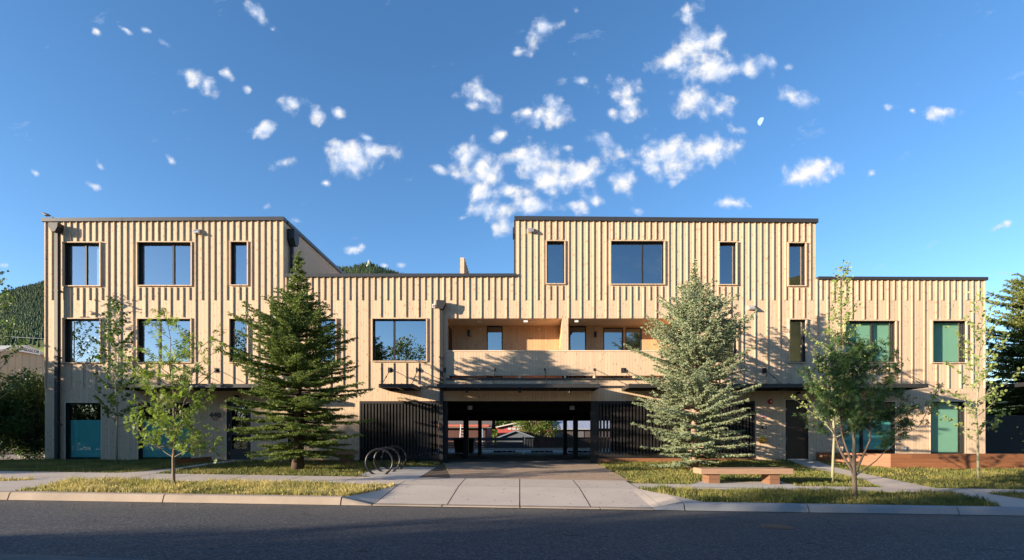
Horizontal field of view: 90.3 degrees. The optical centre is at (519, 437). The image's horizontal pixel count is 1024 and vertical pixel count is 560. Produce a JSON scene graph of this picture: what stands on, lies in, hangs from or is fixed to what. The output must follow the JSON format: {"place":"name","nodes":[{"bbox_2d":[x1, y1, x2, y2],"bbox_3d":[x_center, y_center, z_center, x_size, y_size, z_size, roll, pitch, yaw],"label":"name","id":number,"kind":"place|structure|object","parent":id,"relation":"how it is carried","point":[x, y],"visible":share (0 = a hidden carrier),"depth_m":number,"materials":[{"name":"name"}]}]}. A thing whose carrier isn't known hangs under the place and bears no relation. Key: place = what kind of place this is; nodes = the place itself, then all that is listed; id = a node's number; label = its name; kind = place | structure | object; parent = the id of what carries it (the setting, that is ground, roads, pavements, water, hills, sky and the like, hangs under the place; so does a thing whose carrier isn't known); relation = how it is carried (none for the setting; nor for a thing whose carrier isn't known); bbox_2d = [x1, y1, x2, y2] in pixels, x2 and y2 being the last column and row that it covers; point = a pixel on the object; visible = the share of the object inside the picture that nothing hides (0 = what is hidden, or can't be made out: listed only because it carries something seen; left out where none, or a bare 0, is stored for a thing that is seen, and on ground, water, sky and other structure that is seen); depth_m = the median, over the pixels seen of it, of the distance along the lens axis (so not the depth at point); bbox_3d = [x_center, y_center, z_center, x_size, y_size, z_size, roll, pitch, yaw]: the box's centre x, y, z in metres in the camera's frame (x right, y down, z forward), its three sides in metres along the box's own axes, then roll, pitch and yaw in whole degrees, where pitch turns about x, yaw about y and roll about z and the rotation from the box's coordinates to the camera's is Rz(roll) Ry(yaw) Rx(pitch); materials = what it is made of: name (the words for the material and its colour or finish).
{"place":"outdoors","nodes":[
{"label":"outdoors","id":0,"kind":"place"},
{"bbox_2d":[0,473,394,495],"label":"verge grass","id":1,"kind":"structure","parent":0,"point":[158,485],"depth_m":11.86,"materials":[{"name":"green plant"}]},
{"bbox_2d":[0,450,659,461],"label":"parking lot","id":2,"kind":"structure","parent":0,"point":[527,456],"depth_m":26.91,"materials":[{"name":"grey asphalt"}]},
{"bbox_2d":[453,438,476,453],"bbox_3d":[-3.415,0.540,31.700,1.319,0.960,1.500,0,0,0],"label":"dumpster","id":3,"kind":"object","parent":2,"relation":"on","point":[458,444],"visible":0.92,"depth_m":31.05,"materials":[{"name":"black paint"}]},
{"bbox_2d":[0,500,1023,559],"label":"road","id":4,"kind":"structure","parent":0,"point":[190,531],"depth_m":7.88,"materials":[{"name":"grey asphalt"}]},
{"bbox_2d":[1,464,1022,526],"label":"grit","id":5,"kind":"object","parent":4,"relation":"on","point":[511,508],"visible":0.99,"depth_m":10.33,"materials":[{"name":"gravel"}]},
{"bbox_2d":[760,524,793,529],"bbox_3d":[4.515,1.580,8.931,0.540,0.040,0.540,0,0,0],"label":"valve cover","id":6,"kind":"object","parent":4,"relation":"on","point":[779,526],"visible":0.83,"depth_m":8.90,"materials":[{"name":"metal"}]},
{"bbox_2d":[0,471,1023,507],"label":"sidewalk","id":7,"kind":"structure","parent":0,"point":[543,492],"depth_m":12.88,"materials":[{"name":"concrete"}]},
{"bbox_2d":[0,460,1023,506],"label":"footpath","id":8,"kind":"structure","parent":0,"point":[661,499],"depth_m":12.98,"materials":[{"name":"concrete"}]},
{"bbox_2d":[0,267,1023,413],"bbox_3d":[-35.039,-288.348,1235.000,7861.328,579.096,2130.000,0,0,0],"label":"hill","id":9,"kind":"structure","parent":0,"point":[41,347],"depth_m":646.36,"materials":[{"name":"green plant"}]},
{"bbox_2d":[0,261,400,347],"bbox_3d":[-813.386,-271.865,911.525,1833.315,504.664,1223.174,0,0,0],"label":"hill forest","id":10,"kind":"object","parent":9,"relation":"on","point":[28,305],"visible":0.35,"depth_m":1200.13,"materials":[{"name":"green plant"}]},
{"bbox_2d":[0,0,1023,383],"label":"sky","id":11,"kind":"structure","parent":0,"point":[403,136],"materials":[{"name":"blue"}]},
{"bbox_2d":[1,441,1023,508],"bbox_3d":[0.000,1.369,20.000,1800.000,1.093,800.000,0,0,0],"label":"ground","id":12,"kind":"structure","parent":0,"point":[794,476],"depth_m":15.82,"materials":[{"name":"soil"}]},
{"bbox_2d":[0,367,30,459],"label":"shrub","id":13,"kind":"object","parent":12,"relation":"on","point":[4,409],"visible":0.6,"depth_m":20.44,"materials":[{"name":"green plant"}]},
{"bbox_2d":[0,270,37,398],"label":"aspen tree","id":14,"kind":"object","parent":12,"relation":"on","point":[5,305],"visible":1,"depth_m":18.67,"materials":[{"name":"green plant"}]},
{"bbox_2d":[0,367,44,459],"bbox_3d":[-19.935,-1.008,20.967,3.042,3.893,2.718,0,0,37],"label":"shrub","id":15,"kind":"object","parent":12,"relation":"on","point":[32,426],"visible":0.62,"depth_m":20.63,"materials":[{"name":"green plant"}]},
{"bbox_2d":[0,345,44,453],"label":"metal shed","id":16,"kind":"structure","parent":12,"relation":"on","point":[30,357],"depth_m":31.67,"materials":[{"name":"beige metal"}]},
{"bbox_2d":[88,297,143,463],"bbox_3d":[-14.039,-1.976,17.735,1.688,5.836,1.444,0,0,0],"label":"aspen tree","id":17,"kind":"object","parent":12,"relation":"on","point":[110,338],"visible":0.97,"depth_m":17.68,"materials":[{"name":"green plant"}]},
{"bbox_2d":[116,307,226,483],"bbox_3d":[-8.378,-0.995,12.325,2.440,4.336,1.890,0,0,0],"label":"ash tree","id":18,"kind":"object","parent":12,"relation":"on","point":[174,431],"visible":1,"depth_m":12.23,"materials":[{"name":"green plant"}]},
{"bbox_2d":[171,457,211,464],"bbox_3d":[-11.933,0.858,18.555,0.008,0.239,2.041,0,0,5],"label":"timber edging","id":19,"kind":"object","parent":12,"relation":"on","point":[181,461],"visible":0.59,"depth_m":18.50,"materials":[{"name":"brown wood"}]},
{"bbox_2d":[214,250,374,469],"bbox_3d":[-7.043,-2.464,16.510,4.774,7.217,4.989,0,0,0],"label":"spruce tree","id":20,"kind":"object","parent":12,"relation":"on","point":[295,320],"visible":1,"depth_m":15.89,"materials":[{"name":"green plant"}]},
{"bbox_2d":[0,457,597,476],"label":"lawn grass","id":21,"kind":"structure","parent":12,"relation":"on","point":[48,465],"depth_m":16.85,"materials":[{"name":"green plant"}]},
{"bbox_2d":[277,451,357,463],"bbox_3d":[-7.560,0.745,19.000,2.907,0.482,0.592,0,0,0],"label":"bench","id":22,"kind":"object","parent":12,"relation":"on","point":[346,459],"visible":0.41,"depth_m":18.79,"materials":[{"name":"brown wood"}]},
{"bbox_2d":[361,467,434,480],"bbox_3d":[-3.844,1.110,15.915,1.872,0.159,4.201,0,0,0],"label":"bike pad","id":23,"kind":"object","parent":12,"relation":"on","point":[408,473],"visible":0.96,"depth_m":15.63,"materials":[{"name":"concrete"}]},
{"bbox_2d":[365,448,393,473],"bbox_3d":[-4.242,0.727,15.380,0.854,0.809,0.139,0,0,-7],"label":"bike rack","id":24,"kind":"object","parent":23,"relation":"on","point":[388,452],"visible":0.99,"depth_m":15.36,"materials":[{"name":"grey metal"}]},
{"bbox_2d":[373,447,400,471],"bbox_3d":[-4.206,0.701,16.144,0.854,0.809,0.139,0,0,-7],"label":"bike rack","id":25,"kind":"object","parent":23,"relation":"on","point":[396,468],"visible":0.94,"depth_m":16.13,"materials":[{"name":"grey metal"}]},
{"bbox_2d":[381,446,406,469],"bbox_3d":[-4.163,0.676,16.854,0.854,0.809,0.139,0,0,-7],"label":"bike rack","id":26,"kind":"object","parent":23,"relation":"on","point":[400,468],"visible":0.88,"depth_m":16.84,"materials":[{"name":"grey metal"}]},
{"bbox_2d":[438,421,495,447],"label":"house","id":27,"kind":"structure","parent":12,"relation":"on","point":[454,429],"depth_m":50.00,"materials":[{"name":"brown"}]},
{"bbox_2d":[448,437,523,447],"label":"board fence","id":28,"kind":"object","parent":12,"relation":"on","point":[495,444],"visible":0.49,"depth_m":42.00,"materials":[{"name":"wood"}]},
{"bbox_2d":[6,472,986,507],"bbox_3d":[-0.500,1.239,12.840,49.000,0.817,3.680,0,0,0],"label":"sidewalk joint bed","id":29,"kind":"object","parent":12,"relation":"on","point":[511,505],"visible":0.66,"depth_m":12.45,"materials":[{"name":"grey concrete"}]},
{"bbox_2d":[491,421,509,441],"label":"broadleaf tree","id":30,"kind":"object","parent":12,"relation":"on","point":[494,431],"visible":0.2,"depth_m":93.97,"materials":[{"name":"green plant"}]},
{"bbox_2d":[0,491,1023,515],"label":"kerb","id":31,"kind":"structure","parent":12,"relation":"on","point":[343,500],"depth_m":10.82,"materials":[{"name":"concrete"}]},
{"bbox_2d":[41,216,987,462],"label":"apartment building","id":32,"kind":"structure","parent":12,"relation":"on","point":[551,325],"depth_m":20.00,"materials":[{"name":"brown wood"}]},
{"bbox_2d":[62,241,101,286],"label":"window","id":33,"kind":"structure","parent":32,"relation":"in","point":[81,260],"depth_m":20.54,"materials":[{"name":"glass"}]},
{"bbox_2d":[62,318,101,362],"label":"window","id":34,"kind":"structure","parent":32,"relation":"in","point":[77,347],"depth_m":20.81,"materials":[{"name":"glass"}]},
{"bbox_2d":[64,402,101,459],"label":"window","id":35,"kind":"structure","parent":32,"relation":"in","point":[82,420],"depth_m":20.17,"materials":[{"name":"glass"}]},
{"bbox_2d":[136,318,191,362],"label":"window","id":36,"kind":"structure","parent":32,"relation":"in","point":[144,340],"depth_m":21.06,"materials":[{"name":"glass"}]},
{"bbox_2d":[136,241,192,285],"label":"window","id":37,"kind":"structure","parent":32,"relation":"in","point":[158,263],"depth_m":21.04,"materials":[{"name":"glass"}]},
{"bbox_2d":[137,402,191,459],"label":"window","id":38,"kind":"structure","parent":32,"relation":"in","point":[147,452],"depth_m":20.17,"materials":[{"name":"glass"}]},
{"bbox_2d":[228,318,248,362],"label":"window","id":39,"kind":"structure","parent":32,"relation":"in","point":[235,339],"depth_m":20.82,"materials":[{"name":"glass"}]},
{"bbox_2d":[229,241,248,285],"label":"window","id":40,"kind":"structure","parent":32,"relation":"in","point":[238,250],"depth_m":20.73,"materials":[{"name":"glass"}]},
{"bbox_2d":[287,411,304,459],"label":"window","id":41,"kind":"structure","parent":32,"relation":"in","point":[288,440],"depth_m":20.12,"materials":[{"name":"glass"}]},
{"bbox_2d":[317,318,336,360],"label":"window","id":42,"kind":"structure","parent":32,"relation":"in","point":[333,319],"depth_m":21.04,"materials":[{"name":"glass"}]},
{"bbox_2d":[371,318,426,361],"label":"window","id":43,"kind":"structure","parent":32,"relation":"in","point":[392,339],"depth_m":21.60,"materials":[{"name":"glass"}]},
{"bbox_2d":[448,326,451,377],"bbox_3d":[-2.828,-3.408,20.715,0.029,2.091,0.870,0,0,0],"label":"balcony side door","id":44,"kind":"structure","parent":32,"relation":"in","point":[449,329],"depth_m":20.39,"materials":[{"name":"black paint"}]},
{"bbox_2d":[487,326,502,377],"bbox_3d":[-1.048,-3.516,21.355,0.666,2.287,0.070,0,0,0],"label":"balcony window","id":45,"kind":"structure","parent":32,"relation":"in","point":[487,326],"depth_m":21.32,"materials":[{"name":"wood"}]},
{"bbox_2d":[546,240,565,284],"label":"window","id":46,"kind":"structure","parent":32,"relation":"in","point":[555,249],"depth_m":21.55,"materials":[{"name":"glass"}]},
{"bbox_2d":[569,326,585,377],"bbox_3d":[2.430,-3.516,21.355,0.699,2.287,0.070,0,0,0],"label":"balcony window","id":47,"kind":"structure","parent":32,"relation":"in","point":[569,326],"depth_m":21.32,"materials":[{"name":"wood"}]},
{"bbox_2d":[603,328,622,377],"bbox_3d":[3.911,-3.483,21.355,0.832,2.220,0.070,0,0,0],"label":"balcony door","id":48,"kind":"structure","parent":32,"relation":"in","point":[603,328],"depth_m":21.32,"materials":[{"name":"wood"}]},
{"bbox_2d":[626,328,641,377],"bbox_3d":[4.768,-3.483,21.355,0.682,2.220,0.070,0,0,0],"label":"balcony window","id":49,"kind":"structure","parent":32,"relation":"in","point":[626,328],"depth_m":21.32,"materials":[{"name":"metal"}]},
{"bbox_2d":[610,240,664,284],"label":"window","id":50,"kind":"structure","parent":32,"relation":"in","point":[632,262],"depth_m":21.60,"materials":[{"name":"glass"}]},
{"bbox_2d":[718,241,737,285],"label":"window","id":51,"kind":"structure","parent":32,"relation":"in","point":[727,250],"depth_m":20.90,"materials":[{"name":"glass"}]},
{"bbox_2d":[720,319,738,361],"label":"window","id":52,"kind":"structure","parent":32,"relation":"in","point":[735,350],"depth_m":20.10,"materials":[{"name":"metal"}]},
{"bbox_2d":[760,413,766,417],"bbox_3d":[9.557,-0.859,19.989,0.270,0.190,0.019,0,0,0],"label":"fire sign","id":53,"kind":"object","parent":32,"relation":"attached to","point":[762,415],"visible":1,"depth_m":19.99,"materials":[{"name":"white plastic"}]},
{"bbox_2d":[758,435,769,443],"bbox_3d":[9.574,0.078,19.869,0.425,0.340,0.261,0,0,0],"label":"fire hose inlet","id":54,"kind":"object","parent":32,"relation":"attached to","point":[762,439],"visible":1,"depth_m":19.96,"materials":[{"name":"gold metal"}]},
{"bbox_2d":[787,242,806,286],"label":"window","id":55,"kind":"structure","parent":32,"relation":"in","point":[796,251],"depth_m":20.73,"materials":[{"name":"metal"}]},
{"bbox_2d":[788,319,807,362],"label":"window","id":56,"kind":"structure","parent":32,"relation":"in","point":[797,341],"depth_m":20.24,"materials":[{"name":"glass"}]},
{"bbox_2d":[842,401,895,453],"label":"window","id":57,"kind":"structure","parent":32,"relation":"in","point":[862,439],"depth_m":20.20,"materials":[{"name":"glass"}]},
{"bbox_2d":[843,320,896,362],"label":"window","id":58,"kind":"structure","parent":32,"relation":"in","point":[875,329],"depth_m":20.20,"materials":[{"name":"glass"}]},
{"bbox_2d":[930,401,965,453],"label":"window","id":59,"kind":"structure","parent":32,"relation":"in","point":[945,438],"depth_m":20.20,"materials":[{"name":"glass"}]},
{"bbox_2d":[931,320,967,362],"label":"window","id":60,"kind":"structure","parent":32,"relation":"in","point":[944,341],"depth_m":20.20,"materials":[{"name":"glass"}]},
{"bbox_2d":[496,430,532,447],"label":"garden shed","id":61,"kind":"structure","parent":12,"relation":"on","point":[515,434],"depth_m":46.00,"materials":[{"name":"grey wood"}]},
{"bbox_2d":[438,448,609,449],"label":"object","id":62,"kind":"structure","parent":12,"relation":"on","point":[528,448],"depth_m":41.20,"materials":[{"name":"metal"}]},
{"bbox_2d":[496,421,551,445],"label":"barn","id":63,"kind":"structure","parent":12,"relation":"on","point":[504,429],"depth_m":60.00,"materials":[{"name":"red wood"}]},
{"bbox_2d":[511,421,562,447],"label":"broadleaf tree","id":64,"kind":"object","parent":12,"relation":"on","point":[535,428],"visible":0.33,"depth_m":47.72,"materials":[{"name":"green plant"}]},
{"bbox_2d":[525,437,609,447],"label":"picket fence","id":65,"kind":"object","parent":12,"relation":"on","point":[559,442],"visible":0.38,"depth_m":42.00,"materials":[{"name":"wood"}]},
{"bbox_2d":[552,421,609,446],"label":"house","id":66,"kind":"structure","parent":12,"relation":"on","point":[583,428],"depth_m":55.00,"materials":[{"name":"metal"}]},
{"bbox_2d":[578,431,583,436],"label":"window","id":67,"kind":"structure","parent":66,"relation":"in","point":[580,433],"depth_m":54.94,"materials":[{"name":"grey glass"}]},
{"bbox_2d":[623,259,761,470],"bbox_3d":[5.938,-2.421,17.243,4.186,7.320,4.582,0,0,-9],"label":"spruce tree","id":68,"kind":"object","parent":12,"relation":"on","point":[690,352],"visible":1,"depth_m":16.75,"materials":[{"name":"green plant"}]},
{"bbox_2d":[687,481,803,487],"bbox_3d":[6.035,1.319,14.227,3.335,0.084,1.513,0,0,0],"label":"bench pad","id":69,"kind":"object","parent":12,"relation":"on","point":[737,484],"visible":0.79,"depth_m":14.09,"materials":[{"name":"concrete"}]},
{"bbox_2d":[693,467,793,483],"bbox_3d":[6.373,1.114,14.590,2.594,0.469,0.672,0,0,0],"label":"bench","id":70,"kind":"object","parent":69,"relation":"on","point":[770,475],"visible":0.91,"depth_m":14.34,"materials":[{"name":"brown wood"}]},
{"bbox_2d":[791,260,876,482],"bbox_3d":[9.289,-1.932,14.986,2.057,6.532,1.867,0,0,41],"label":"aspen tree","id":71,"kind":"object","parent":12,"relation":"on","point":[827,332],"visible":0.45,"depth_m":14.95,"materials":[{"name":"green plant"}]},
{"bbox_2d":[792,328,944,497],"bbox_3d":[8.321,-0.602,12.109,3.374,4.070,2.125,0,0,0],"label":"ash tree","id":72,"kind":"object","parent":12,"relation":"on","point":[858,420],"visible":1,"depth_m":11.99,"materials":[{"name":"green plant"}]},
{"bbox_2d":[816,452,1023,468],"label":"planter","id":73,"kind":"object","parent":12,"relation":"on","point":[957,461],"visible":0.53,"depth_m":17.97,"materials":[{"name":"wood"}]},
{"bbox_2d":[934,288,1023,479],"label":"aspen tree","id":74,"kind":"object","parent":12,"relation":"on","point":[982,378],"visible":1,"depth_m":15.85,"materials":[{"name":"green plant"}]},
{"bbox_2d":[985,338,1003,413],"bbox_3d":[25.138,-3.334,29.638,4.974,8.874,5.507,0,0,0],"label":"spruce tree","id":75,"kind":"object","parent":12,"relation":"on","point":[987,409],"visible":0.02,"depth_m":28.10,"materials":[{"name":"green plant"}]},
{"bbox_2d":[985,273,1023,414],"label":"spruce tree","id":76,"kind":"object","parent":12,"relation":"on","point":[1010,358],"visible":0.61,"depth_m":25.13,"materials":[{"name":"green plant"}]},
{"bbox_2d":[985,382,1023,453],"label":"carport","id":77,"kind":"object","parent":12,"relation":"on","point":[1000,441],"visible":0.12,"depth_m":22.20,"materials":[{"name":"metal"}]},
{"bbox_2d":[444,462,628,480],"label":"driveway","id":78,"kind":"structure","parent":0,"point":[508,470],"depth_m":16.99,"materials":[{"name":"beige concrete"}]},
{"bbox_2d":[420,465,449,477],"bbox_3d":[-2.580,1.104,16.850,1.160,0.142,4.300,0,0,0],"label":"driveway patch","id":79,"kind":"object","parent":78,"relation":"on","point":[437,471],"visible":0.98,"depth_m":15.89,"materials":[{"name":"concrete"}]},
{"bbox_2d":[758,117,763,125],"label":"moon","id":80,"kind":"object","parent":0,"point":[760,120],"visible":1,"depth_m":2597.64,"materials":[{"name":"white"}]},
{"bbox_2d":[597,458,1023,488],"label":"lawn grass","id":81,"kind":"structure","parent":0,"point":[847,478],"depth_m":16.28,"materials":[{"name":"green plant"}]},
{"bbox_2d":[638,483,1023,505],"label":"verge grass","id":82,"kind":"structure","parent":0,"point":[826,496],"depth_m":11.83,"materials":[{"name":"green plant"}]},
{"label":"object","id":83,"kind":"structure","parent":0,"visible":0},
{"bbox_2d":[0,554,147,559],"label":"gutter","id":84,"kind":"object","parent":83,"relation":"on","point":[26,557],"visible":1,"depth_m":5.94,"materials":[{"name":"concrete"}]}
]}

